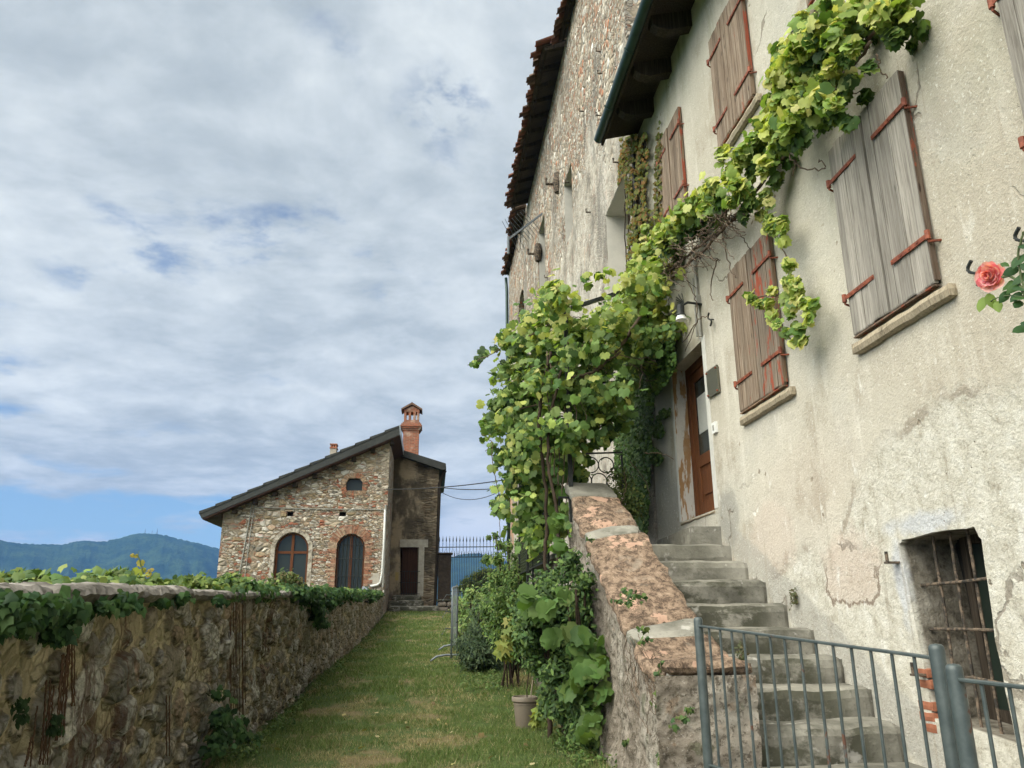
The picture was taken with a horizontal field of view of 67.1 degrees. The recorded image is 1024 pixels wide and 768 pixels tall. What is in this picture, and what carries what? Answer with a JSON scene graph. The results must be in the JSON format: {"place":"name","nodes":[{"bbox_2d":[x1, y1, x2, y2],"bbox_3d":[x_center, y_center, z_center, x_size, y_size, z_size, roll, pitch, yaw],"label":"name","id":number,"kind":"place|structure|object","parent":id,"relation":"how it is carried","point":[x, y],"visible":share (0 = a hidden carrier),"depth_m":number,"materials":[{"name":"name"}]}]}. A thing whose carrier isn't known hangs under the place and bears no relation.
{"place":"outdoors","nodes":[
{"label":"outdoors","id":0,"kind":"place"},
{"bbox_2d":[0,533,506,597],"bbox_3d":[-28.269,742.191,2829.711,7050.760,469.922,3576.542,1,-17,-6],"label":"hills","id":1,"kind":"structure","parent":0,"point":[166,556],"depth_m":2906.22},
{"bbox_2d":[0,0,561,557],"label":"sky","id":2,"kind":"structure","parent":0,"point":[239,238],"materials":[{"name":"blue"}]},
{"bbox_2d":[202,610,616,767],"bbox_3d":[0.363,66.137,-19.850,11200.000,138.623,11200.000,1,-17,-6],"label":"ground","id":3,"kind":"structure","parent":0,"point":[368,752],"depth_m":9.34,"materials":[{"name":"green plant"}]},
{"bbox_2d":[0,581,383,767],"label":"garden wall","id":4,"kind":"structure","parent":3,"relation":"on","point":[133,669],"depth_m":5.64,"materials":[{"name":"stone"}]},
{"bbox_2d":[1,567,51,581],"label":"wall top vine","id":5,"kind":"object","parent":4,"relation":"on","point":[12,571],"depth_m":4.71,"materials":[{"name":"green plant"}]},
{"bbox_2d":[87,566,140,579],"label":"wall top vine","id":6,"kind":"object","parent":4,"relation":"on","point":[115,572],"depth_m":6.15,"materials":[{"name":"green plant"}]},
{"bbox_2d":[130,551,161,581],"bbox_3d":[-3.188,1.586,6.442,0.540,0.382,0.043,1,-17,-6],"label":"vine shoot","id":7,"kind":"object","parent":4,"relation":"attached to","point":[142,570],"visible":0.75,"depth_m":6.45,"materials":[{"name":"yellow plant"}]},
{"bbox_2d":[171,573,212,589],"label":"wall top vine","id":8,"kind":"object","parent":4,"relation":"on","point":[197,581],"depth_m":7.06,"materials":[{"name":"green plant"}]},
{"bbox_2d":[0,564,384,766],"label":"wall ivy","id":9,"kind":"object","parent":4,"relation":"on","point":[56,620],"depth_m":4.48,"materials":[{"name":"green plant"}]},
{"bbox_2d":[198,568,257,590],"bbox_3d":[-3.430,2.350,9.015,0.744,0.428,1.553,10,-19,-30],"label":"wall top vine","id":10,"kind":"object","parent":4,"relation":"on","point":[227,578],"depth_m":8.57,"materials":[{"name":"green plant"}]},
{"bbox_2d":[263,567,306,588],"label":"wall top vine","id":11,"kind":"object","parent":4,"relation":"on","point":[290,578],"depth_m":11.90,"materials":[{"name":"green plant"}]},
{"bbox_2d":[199,402,446,614],"bbox_3d":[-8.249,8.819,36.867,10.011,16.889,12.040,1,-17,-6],"label":"stone house","id":12,"kind":"structure","parent":3,"relation":"on","point":[344,517],"depth_m":32.30,"materials":[{"name":"brown stone"}]},
{"bbox_2d":[274,533,308,584],"bbox_3d":[-9.033,7.564,31.620,1.340,2.885,0.090,1,-17,-6],"label":"window","id":13,"kind":"structure","parent":12,"relation":"in","point":[292,549],"depth_m":31.75,"materials":[{"name":"brown glass"}]},
{"bbox_2d":[335,534,364,588],"bbox_3d":[-6.666,7.478,31.848,1.150,2.555,0.179,1,-17,-6],"label":"window","id":14,"kind":"structure","parent":12,"relation":"in","point":[351,548],"depth_m":31.88,"materials":[{"name":"brown glass"}]},
{"bbox_2d":[346,479,362,490],"bbox_3d":[-6.686,4.305,32.857,0.713,0.536,0.020,1,-17,-6],"label":"window","id":15,"kind":"structure","parent":12,"relation":"in","point":[353,484],"depth_m":32.85,"materials":[{"name":"grey glass"}]},
{"bbox_2d":[401,548,417,593],"bbox_3d":[-4.758,8.697,35.984,0.768,2.093,0.070,1,-17,-6],"label":"annex door","id":16,"kind":"structure","parent":12,"relation":"in","point":[409,556],"depth_m":35.98,"materials":[{"name":"brown wood"}]},
{"bbox_2d":[198,620,616,767],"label":"weeds","id":17,"kind":"object","parent":3,"relation":"on","point":[249,752],"visible":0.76,"depth_m":8.19,"materials":[{"name":"green plant"}]},
{"bbox_2d":[387,595,438,611],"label":"entrance steps","id":18,"kind":"structure","parent":3,"relation":"on","point":[397,603],"depth_m":34.13,"materials":[{"name":"stone"}]},
{"bbox_2d":[235,657,600,767],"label":"cut straw","id":19,"kind":"object","parent":3,"relation":"on","point":[398,744],"visible":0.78,"depth_m":7.58,"materials":[{"name":"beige plant"}]},
{"bbox_2d":[430,585,458,661],"bbox_3d":[-1.262,5.213,17.033,0.847,1.577,2.610,0,-17,-1],"label":"crowd barrier","id":20,"kind":"object","parent":3,"relation":"on","point":[454,614],"visible":0.77,"depth_m":16.50,"materials":[{"name":"metal"}]},
{"bbox_2d":[437,552,452,610],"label":"gate pillar","id":21,"kind":"structure","parent":3,"relation":"on","point":[444,573],"depth_m":35.44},
{"bbox_2d":[437,599,490,610],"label":"fence base wall","id":22,"kind":"structure","parent":3,"relation":"on","point":[441,605],"depth_m":35.00,"materials":[{"name":"stone"}]},
{"bbox_2d":[439,536,506,597],"bbox_3d":[-1.457,8.509,35.910,3.937,2.860,0.046,1,-17,-6],"label":"iron fence","id":23,"kind":"object","parent":22,"relation":"on","point":[466,557],"visible":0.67,"depth_m":35.94,"materials":[{"name":"grey metal"}]},
{"bbox_2d":[448,584,484,636],"bbox_3d":[-1.125,5.936,19.689,1.037,1.556,2.583,1,-17,-6],"label":"light green shrub","id":24,"kind":"object","parent":3,"relation":"on","point":[463,610],"visible":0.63,"depth_m":18.98,"materials":[{"name":"green plant"}]},
{"bbox_2d":[456,565,506,597],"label":"tree","id":25,"kind":"object","parent":3,"relation":"on","point":[474,579],"visible":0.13,"depth_m":44.41,"materials":[{"name":"green plant"}]},
{"bbox_2d":[449,598,525,673],"bbox_3d":[-0.396,4.893,14.605,1.506,1.678,2.382,-2,-17,6],"label":"rosemary bush","id":26,"kind":"object","parent":3,"relation":"on","point":[473,648],"visible":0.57,"depth_m":14.00,"materials":[{"name":"green plant"}]},
{"bbox_2d":[472,525,531,688],"bbox_3d":[-0.099,3.688,12.749,1.107,2.659,2.284,1,-17,-6],"label":"jasmine shrub","id":27,"kind":"object","parent":3,"relation":"on","point":[506,582],"visible":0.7,"depth_m":12.47,"materials":[{"name":"green plant"}]},
{"bbox_2d":[492,616,552,731],"bbox_3d":[0.142,3.303,9.002,0.777,1.372,0.653,1,-17,-6],"label":"plant pot","id":28,"kind":"object","parent":3,"relation":"on","point":[525,710],"visible":0.58,"depth_m":8.88,"materials":[{"name":"beige ceramic"}]},
{"bbox_2d":[506,510,613,755],"bbox_3d":[0.505,2.486,7.682,1.157,2.360,1.378,1,-17,-6],"label":"rose shrub","id":29,"kind":"object","parent":3,"relation":"on","point":[566,662],"visible":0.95,"depth_m":7.38,"materials":[{"name":"green plant"}]},
{"bbox_2d":[501,0,657,584],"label":"castle wing","id":30,"kind":"structure","parent":3,"relation":"on","point":[564,176],"depth_m":19.39,"materials":[{"name":"beige stone"}]},
{"bbox_2d":[386,479,503,489],"bbox_3d":[-2.550,4.106,31.412,6.090,0.173,0.042,-8,-18,23],"label":"overhead cable","id":31,"kind":"object","parent":30,"relation":"attached to","point":[444,487],"visible":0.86,"depth_m":31.47,"materials":[{"name":"black rubber"}]},
{"bbox_2d":[446,488,488,489],"bbox_3d":[-1.604,4.459,33.516,0.038,1.076,7.650,9,-19,-27],"label":"overhead cable","id":32,"kind":"object","parent":30,"relation":"attached to","point":[468,489],"visible":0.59,"depth_m":33.98,"materials":[{"name":"black rubber"}]},
{"bbox_2d":[441,492,493,499],"bbox_3d":[-1.562,4.558,33.308,0.027,0.931,7.955,8,-19,-26],"label":"overhead cable","id":33,"kind":"object","parent":30,"relation":"attached to","point":[466,499],"visible":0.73,"depth_m":33.93,"materials":[{"name":"black rubber"}]},
{"bbox_2d":[502,210,542,253],"bbox_3d":[0.349,-4.819,24.260,1.018,1.488,1.824,-8,-18,23],"label":"tv aerial","id":34,"kind":"object","parent":30,"relation":"attached to","point":[517,232],"visible":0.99,"depth_m":24.39,"materials":[{"name":"metal"}]},
{"bbox_2d":[604,325,676,533],"bbox_3d":[1.545,0.676,11.845,1.184,3.493,4.592,1,-17,-6],"label":"ivy","id":35,"kind":"object","parent":30,"relation":"attached to","point":[636,501],"visible":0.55,"depth_m":11.22,"materials":[{"name":"green plant"}]},
{"bbox_2d":[617,120,679,280],"bbox_3d":[2.054,-2.915,12.340,0.238,4.025,3.165,1,-17,-6],"label":"virginia creeper","id":36,"kind":"object","parent":30,"relation":"attached to","point":[634,143],"visible":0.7,"depth_m":12.40,"materials":[{"name":"green plant"}]},
{"bbox_2d":[468,0,930,737],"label":"grapevine","id":37,"kind":"object","parent":3,"relation":"on","point":[812,80],"visible":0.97,"depth_m":9.47,"materials":[{"name":"green plant"}]},
{"bbox_2d":[531,482,924,767],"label":"stone staircase","id":38,"kind":"structure","parent":3,"relation":"on","point":[682,579],"depth_m":6.29,"materials":[{"name":"stone"}]},
{"bbox_2d":[518,291,643,663],"bbox_3d":[1.178,1.387,11.540,1.936,5.466,4.100,1,-17,-6],"label":"vine arbour","id":39,"kind":"object","parent":38,"relation":"on","point":[570,465],"visible":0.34,"depth_m":10.25,"materials":[{"name":"black metal"}]},
{"bbox_2d":[519,509,549,585],"bbox_3d":[0.303,2.763,11.428,0.030,1.375,3.300,1,-17,-6],"label":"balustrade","id":40,"kind":"object","parent":39,"relation":"attached to","point":[533,563],"visible":0.34,"depth_m":11.36,"materials":[{"name":"metal"}]},
{"bbox_2d":[558,452,623,505],"bbox_3d":[1.043,1.520,10.127,0.882,1.299,0.035,1,-17,-6],"label":"ring railing","id":41,"kind":"object","parent":38,"relation":"on","point":[622,480],"visible":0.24,"depth_m":10.28,"materials":[{"name":"black metal"}]},
{"bbox_2d":[584,535,797,766],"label":"parapet ivy","id":42,"kind":"object","parent":38,"relation":"attached to","point":[685,719],"visible":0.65,"depth_m":5.86,"materials":[{"name":"green plant"}]},
{"bbox_2d":[694,617,959,767],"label":"metal railing","id":43,"kind":"object","parent":38,"relation":"on","point":[936,656],"visible":0.99,"depth_m":3.74,"materials":[{"name":"metal"}]},
{"bbox_2d":[594,0,1023,767],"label":"plastered house","id":44,"kind":"structure","parent":3,"relation":"on","point":[852,472],"depth_m":5.82,"materials":[{"name":"paint"}]},
{"bbox_2d":[689,365,714,514],"bbox_3d":[2.537,0.683,9.958,0.040,1.930,1.020,1,-17,-6],"label":"door","id":45,"kind":"structure","parent":44,"relation":"in","point":[705,495],"depth_m":10.19,"materials":[{"name":"brown wood"}]},
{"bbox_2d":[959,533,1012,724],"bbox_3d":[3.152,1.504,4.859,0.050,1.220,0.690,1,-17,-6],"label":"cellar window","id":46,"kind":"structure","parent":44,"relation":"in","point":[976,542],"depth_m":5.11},
{"bbox_2d":[974,231,1023,332],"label":"climbing rose","id":47,"kind":"object","parent":44,"relation":"attached to","point":[986,271],"visible":1,"depth_m":3.51,"materials":[{"name":"green plant"}]},
{"bbox_2d":[945,664,1023,767],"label":"metal gate","id":48,"kind":"structure","parent":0,"point":[956,680],"depth_m":2.77,"materials":[{"name":"metal"}]}
]}

